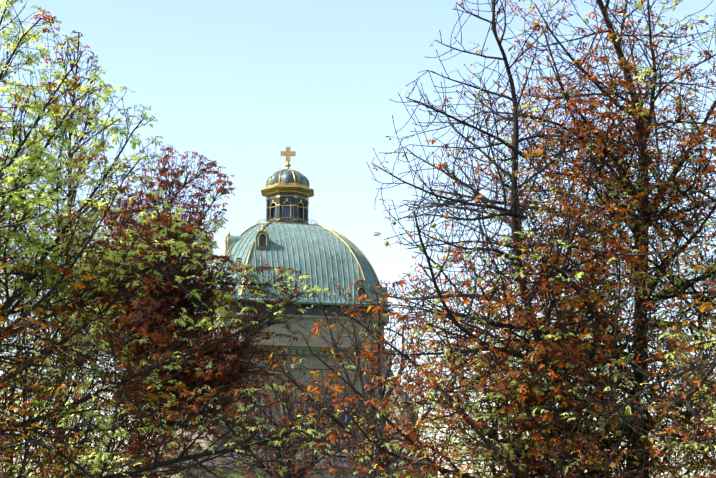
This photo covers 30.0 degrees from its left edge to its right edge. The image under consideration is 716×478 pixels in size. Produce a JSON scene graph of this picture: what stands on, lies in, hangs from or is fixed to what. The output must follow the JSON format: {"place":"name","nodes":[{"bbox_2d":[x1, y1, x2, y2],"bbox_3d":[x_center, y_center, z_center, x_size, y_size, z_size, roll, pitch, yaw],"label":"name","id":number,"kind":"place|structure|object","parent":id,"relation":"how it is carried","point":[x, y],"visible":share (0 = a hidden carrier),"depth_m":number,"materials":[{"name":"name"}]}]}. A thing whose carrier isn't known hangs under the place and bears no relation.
{"place":"outdoors","nodes":[
{"label":"outdoors","id":0,"kind":"place"},
{"bbox_2d":[0,335,111,477],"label":"tree branches","id":1,"kind":"object","parent":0,"point":[23,476],"visible":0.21,"depth_m":52.23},
{"bbox_2d":[0,310,129,477],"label":"leaves","id":2,"kind":"object","parent":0,"point":[6,460],"depth_m":52.48,"materials":[{"name":"green plant"}]},
{"bbox_2d":[54,33,153,475],"bbox_3d":[-5.900,1.868,29.132,1.405,12.176,3.191,-6,-13,26],"label":"chestnut left trunk and limbs","id":3,"kind":"object","parent":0,"point":[57,399],"visible":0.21,"depth_m":28.83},
{"bbox_2d":[0,0,335,477],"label":"chestnut","id":4,"kind":"object","parent":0,"point":[21,239],"depth_m":22.81,"materials":[{"name":"green plant"}]},
{"bbox_2d":[20,138,315,477],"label":"chestnut","id":5,"kind":"object","parent":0,"point":[237,375],"depth_m":34.67,"materials":[{"name":"brown plant"}]},
{"bbox_2d":[269,196,304,222],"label":"lantern walls","id":6,"kind":"structure","parent":0,"point":[290,199],"depth_m":218.02,"materials":[{"name":"metal"}]},
{"bbox_2d":[273,202,300,218],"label":"lantern windows","id":7,"kind":"structure","parent":6,"relation":"in","point":[286,211],"depth_m":217.79,"materials":[{"name":"blue glass"}]},
{"bbox_2d":[273,204,300,216],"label":"lantern glazing bars","id":8,"kind":"object","parent":7,"relation":"attached to","point":[287,206],"visible":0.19,"depth_m":218.38,"materials":[{"name":"gold metal"}]},
{"bbox_2d":[270,201,303,218],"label":"window frames","id":9,"kind":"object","parent":6,"relation":"attached to","point":[290,209],"visible":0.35,"depth_m":217.59,"materials":[{"name":"gold metal"}]},
{"bbox_2d":[274,221,306,223],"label":"lantern plinth","id":10,"kind":"structure","parent":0,"point":[292,222],"depth_m":216.67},
{"bbox_2d":[158,467,437,477],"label":"parliament block","id":11,"kind":"structure","parent":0,"point":[195,471],"depth_m":191.59,"materials":[{"name":"stone"}]},
{"bbox_2d":[162,305,417,456],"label":"drum corner buttresses","id":12,"kind":"structure","parent":11,"relation":"on","point":[397,413],"depth_m":201.60,"materials":[{"name":"beige stone"}]},
{"bbox_2d":[200,312,392,370],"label":"building wall","id":13,"kind":"structure","parent":12,"relation":"on","point":[317,343],"depth_m":202.74,"materials":[{"name":"beige stone"}]},
{"bbox_2d":[198,301,377,319],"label":"cornice","id":14,"kind":"structure","parent":13,"relation":"on","point":[315,310],"depth_m":204.47,"materials":[{"name":"grey stone"}]},
{"bbox_2d":[217,223,383,305],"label":"dome roof","id":15,"kind":"structure","parent":13,"relation":"on","point":[292,237],"depth_m":207.54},
{"bbox_2d":[196,223,382,309],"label":"roof seams","id":16,"kind":"object","parent":15,"relation":"attached to","point":[223,254],"visible":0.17,"depth_m":208.21,"materials":[{"name":"metal"}]},
{"bbox_2d":[219,297,390,312],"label":"gutter","id":17,"kind":"object","parent":15,"relation":"attached to","point":[314,302],"visible":0.17,"depth_m":203.54,"materials":[{"name":"green metal"}]},
{"bbox_2d":[352,280,368,302],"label":"dormer","id":18,"kind":"object","parent":15,"relation":"on","point":[364,285],"visible":0.4,"depth_m":206.27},
{"bbox_2d":[353,279,369,302],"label":"gilt lucarne frame","id":19,"kind":"object","parent":18,"relation":"attached to","point":[358,289],"visible":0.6,"depth_m":206.15,"materials":[{"name":"gold metal"}]},
{"bbox_2d":[358,288,364,298],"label":"window","id":20,"kind":"structure","parent":18,"relation":"in","point":[362,290],"depth_m":206.60,"materials":[{"name":"blue glass"}]},
{"bbox_2d":[210,221,388,307],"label":"dome ribs","id":21,"kind":"object","parent":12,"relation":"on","point":[338,236],"visible":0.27,"depth_m":211.66,"materials":[{"name":"gold metal"}]},
{"bbox_2d":[225,235,227,254],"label":"gilt lucarne frame","id":22,"kind":"object","parent":21,"relation":"on","point":[226,239],"visible":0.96,"depth_m":209.91,"materials":[{"name":"gold metal"}]},
{"bbox_2d":[226,235,242,252],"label":"copper dome lucarne","id":23,"kind":"object","parent":21,"relation":"on","point":[232,239],"visible":0.17,"depth_m":209.10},
{"bbox_2d":[243,274,259,297],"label":"dormer","id":24,"kind":"object","parent":21,"relation":"on","point":[256,282],"visible":0.21,"depth_m":201.65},
{"bbox_2d":[244,273,260,297],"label":"dormer window frame","id":25,"kind":"object","parent":24,"relation":"attached to","point":[253,282],"visible":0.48,"depth_m":201.61,"materials":[{"name":"gold metal"}]},
{"bbox_2d":[253,231,268,248],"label":"dormer","id":26,"kind":"object","parent":21,"relation":"on","point":[256,240],"visible":0.42,"depth_m":206.55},
{"bbox_2d":[255,230,268,249],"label":"dormer window frame","id":27,"kind":"object","parent":21,"relation":"on","point":[258,239],"visible":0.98,"depth_m":206.45,"materials":[{"name":"gold metal"}]},
{"bbox_2d":[259,234,265,246],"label":"window pane","id":28,"kind":"structure","parent":27,"relation":"in","point":[262,240],"depth_m":206.88,"materials":[{"name":"blue glass"}]},
{"label":"dome platform","id":29,"kind":"structure","parent":21,"relation":"on","visible":0},
{"bbox_2d":[266,198,307,220],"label":"pilasters","id":30,"kind":"object","parent":29,"relation":"on","point":[294,208],"visible":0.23,"depth_m":217.35,"materials":[{"name":"metal"}]},
{"bbox_2d":[268,192,306,197],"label":"lantern entablature","id":31,"kind":"structure","parent":30,"relation":"on","point":[288,193],"depth_m":218.05,"materials":[{"name":"metal"}]},
{"bbox_2d":[261,183,313,197],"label":"cornice","id":32,"kind":"structure","parent":30,"relation":"on","point":[287,187],"depth_m":217.91,"materials":[{"name":"gold metal"}]},
{"bbox_2d":[266,170,309,187],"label":"cupola dome","id":33,"kind":"structure","parent":32,"relation":"on","point":[287,176],"depth_m":218.73,"materials":[{"name":"teal metal"}]},
{"bbox_2d":[269,169,305,184],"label":"dome ribs","id":34,"kind":"object","parent":33,"relation":"attached to","point":[293,176],"visible":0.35,"depth_m":219.81,"materials":[{"name":"gold metal"}]},
{"bbox_2d":[285,161,290,169],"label":"finial","id":35,"kind":"object","parent":33,"relation":"on","point":[287,165],"visible":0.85,"depth_m":221.70,"materials":[{"name":"gold metal"}]},
{"bbox_2d":[280,147,295,160],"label":"cross","id":36,"kind":"object","parent":35,"relation":"on","point":[287,153],"visible":0.98,"depth_m":222.26,"materials":[{"name":"gold metal"}]},
{"bbox_2d":[266,195,308,222],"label":"lantern trim","id":37,"kind":"structure","parent":30,"relation":"on","point":[294,196],"depth_m":217.69,"materials":[{"name":"gold metal"}]},
{"bbox_2d":[259,217,317,224],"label":"railing","id":38,"kind":"object","parent":29,"relation":"on","point":[281,219],"visible":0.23,"depth_m":215.49,"materials":[{"name":"grey metal"}]},
{"bbox_2d":[261,222,317,225],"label":"dome platform curb","id":39,"kind":"structure","parent":29,"relation":"on","point":[290,223],"depth_m":214.42,"materials":[{"name":"green metal"}]},
{"bbox_2d":[157,450,429,470],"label":"ledge","id":40,"kind":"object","parent":11,"relation":"on","point":[236,456],"depth_m":193.90,"materials":[{"name":"stone"}]},
{"bbox_2d":[237,367,369,467],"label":"building wall","id":41,"kind":"structure","parent":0,"point":[295,373],"depth_m":201.60,"materials":[{"name":"beige stone"}]},
{"bbox_2d":[252,395,356,451],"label":"windows","id":42,"kind":"structure","parent":41,"relation":"attached to","point":[268,410],"depth_m":201.02,"materials":[{"name":"black glass"}]},
{"bbox_2d":[250,391,358,450],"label":"window arches","id":43,"kind":"structure","parent":41,"relation":"attached to","point":[273,409],"depth_m":200.05,"materials":[{"name":"beige stone"}]},
{"bbox_2d":[280,368,330,451],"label":"pilasters","id":44,"kind":"object","parent":41,"relation":"attached to","point":[324,372],"visible":0.04,"depth_m":200.60,"materials":[{"name":"beige stone"}]},
{"bbox_2d":[254,395,356,451],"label":"window frames","id":45,"kind":"structure","parent":41,"relation":"attached to","point":[301,420],"depth_m":200.84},
{"bbox_2d":[0,0,715,477],"label":"sky","id":46,"kind":"structure","parent":0,"point":[236,84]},
{"bbox_2d":[250,271,476,477],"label":"tree","id":47,"kind":"object","parent":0,"point":[362,341],"depth_m":29.26,"materials":[{"name":"plant"}]},
{"bbox_2d":[272,271,435,473],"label":"chestnut leaf petioles","id":48,"kind":"object","parent":47,"relation":"attached to","point":[351,393],"visible":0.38,"depth_m":29.38,"materials":[{"name":"plant"}]},
{"bbox_2d":[276,289,471,477],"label":"chestnut centre low trunk and limbs","id":49,"kind":"object","parent":47,"relation":"attached to","point":[364,408],"visible":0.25,"depth_m":29.32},
{"label":"lawn","id":50,"kind":"structure","parent":0,"visible":0},
{"bbox_2d":[0,14,198,477],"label":"chestnut","id":51,"kind":"object","parent":50,"relation":"on","point":[123,191],"depth_m":28.85,"materials":[{"name":"green plant"}]},
{"bbox_2d":[6,28,195,477],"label":"chestnut leaf petioles","id":52,"kind":"object","parent":51,"relation":"attached to","point":[91,303],"visible":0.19,"depth_m":28.85,"materials":[{"name":"green plant"}]},
{"bbox_2d":[0,4,300,477],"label":"tree branches","id":53,"kind":"object","parent":50,"relation":"on","point":[150,466],"visible":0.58,"depth_m":22.89,"materials":[{"name":"brown plant"}]},
{"bbox_2d":[0,2,328,477],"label":"leaves","id":54,"kind":"object","parent":53,"relation":"attached to","point":[72,147],"visible":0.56,"depth_m":22.87,"materials":[{"name":"green plant"}]},
{"bbox_2d":[40,167,300,475],"bbox_3d":[-4.758,3.458,34.600,4.310,11.281,5.070,-9,-15,37],"label":"chestnut red trunk and limbs","id":55,"kind":"object","parent":50,"relation":"on","point":[175,196],"visible":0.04,"depth_m":35.00,"materials":[{"name":"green plant"}]},
{"bbox_2d":[35,149,303,477],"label":"red chestnut petioles","id":56,"kind":"object","parent":55,"relation":"attached to","point":[191,313],"visible":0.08,"depth_m":34.64,"materials":[{"name":"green plant"}]},
{"bbox_2d":[201,356,392,477],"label":"chestnut","id":57,"kind":"object","parent":50,"relation":"on","point":[296,412],"depth_m":43.01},
{"bbox_2d":[229,376,375,477],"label":"tree","id":58,"kind":"object","parent":57,"relation":"attached to","point":[285,465],"visible":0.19,"depth_m":43.05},
{"bbox_2d":[206,360,375,475],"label":"chestnut leaf petioles","id":59,"kind":"object","parent":58,"relation":"attached to","point":[288,416],"visible":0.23,"depth_m":42.91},
{"bbox_2d":[270,0,715,477],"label":"chestnut","id":60,"kind":"object","parent":50,"relation":"on","point":[688,264],"depth_m":17.40,"materials":[{"name":"brown plant"}]},
{"bbox_2d":[384,221,435,295],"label":"conker husks","id":61,"kind":"object","parent":60,"relation":"attached to","point":[386,243],"visible":0.85,"depth_m":16.22,"materials":[{"name":"green"}]},
{"bbox_2d":[329,0,715,477],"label":"tree","id":62,"kind":"object","parent":50,"relation":"on","point":[514,221],"visible":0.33,"depth_m":17.69,"materials":[{"name":"brown plant"}]},
{"bbox_2d":[274,0,715,477],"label":"leaves","id":63,"kind":"object","parent":62,"relation":"attached to","point":[593,326],"visible":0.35,"depth_m":17.36,"materials":[{"name":"orange plant"}]}
]}

